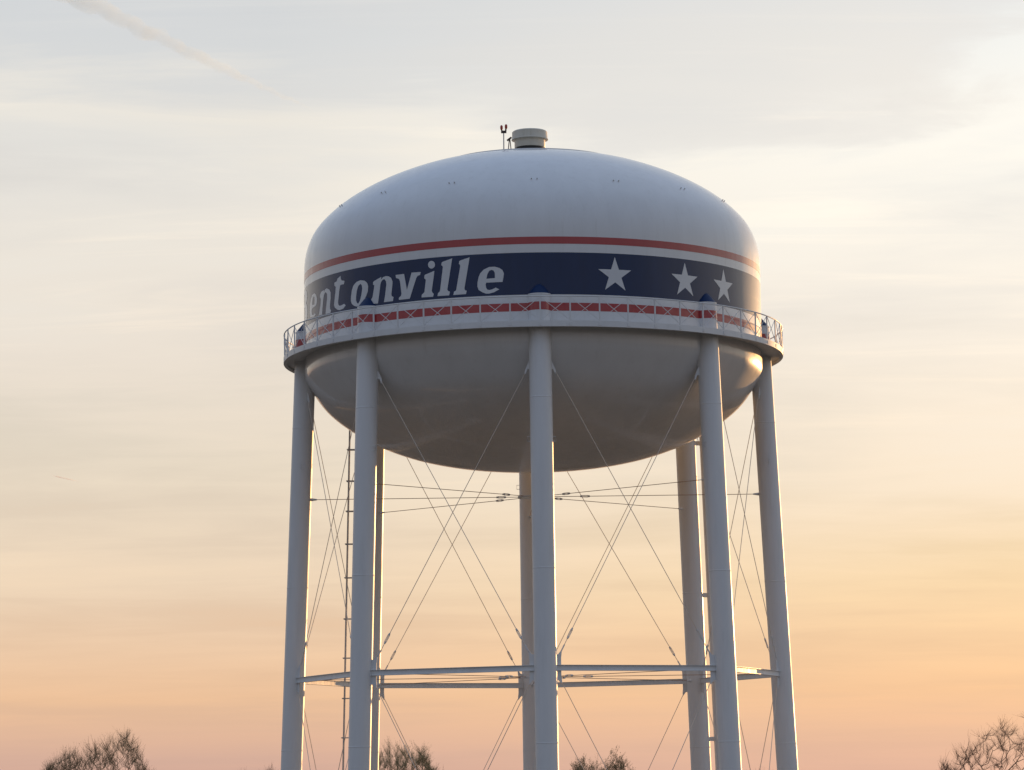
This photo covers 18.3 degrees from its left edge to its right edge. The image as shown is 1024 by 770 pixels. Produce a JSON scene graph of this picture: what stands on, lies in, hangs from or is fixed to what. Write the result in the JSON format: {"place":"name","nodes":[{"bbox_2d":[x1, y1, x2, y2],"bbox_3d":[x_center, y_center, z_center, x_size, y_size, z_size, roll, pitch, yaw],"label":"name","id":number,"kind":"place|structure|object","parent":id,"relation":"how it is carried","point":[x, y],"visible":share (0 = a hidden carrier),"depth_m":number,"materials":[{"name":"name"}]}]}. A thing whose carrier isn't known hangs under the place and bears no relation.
{"place":"outdoors","nodes":[
{"label":"outdoors","id":0,"kind":"place"},
{"bbox_2d":[0,0,1023,769],"label":"sky","id":1,"kind":"structure","parent":0,"point":[170,170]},
{"label":"ground","id":2,"kind":"structure","parent":0,"visible":0},
{"bbox_2d":[41,729,152,769],"bbox_3d":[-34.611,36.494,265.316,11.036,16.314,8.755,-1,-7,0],"label":"tree","id":3,"kind":"object","parent":2,"relation":"on","point":[68,757],"visible":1,"depth_m":265.11,"materials":[{"name":"brown plant"}]},
{"bbox_2d":[379,739,438,769],"bbox_3d":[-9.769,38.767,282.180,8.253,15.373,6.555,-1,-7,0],"label":"tree","id":4,"kind":"object","parent":2,"relation":"on","point":[420,761],"visible":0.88,"depth_m":281.99,"materials":[{"name":"brown plant"}]},
{"bbox_2d":[281,124,797,769],"bbox_3d":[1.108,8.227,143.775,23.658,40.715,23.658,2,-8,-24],"label":"water tower","id":5,"kind":"structure","parent":2,"relation":"on","point":[533,312],"depth_m":137.11,"materials":[{"name":"white metal"}]},
{"bbox_2d":[570,745,630,769],"bbox_3d":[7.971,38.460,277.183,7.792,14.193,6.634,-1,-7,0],"label":"tree","id":6,"kind":"object","parent":2,"relation":"on","point":[582,761],"visible":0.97,"depth_m":278.96,"materials":[{"name":"brown plant"}]},
{"bbox_2d":[938,714,1023,769],"bbox_3d":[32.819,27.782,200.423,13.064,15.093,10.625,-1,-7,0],"label":"tree","id":7,"kind":"object","parent":2,"relation":"on","point":[972,751],"visible":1,"depth_m":200.30,"materials":[{"name":"brown plant"}]}
]}

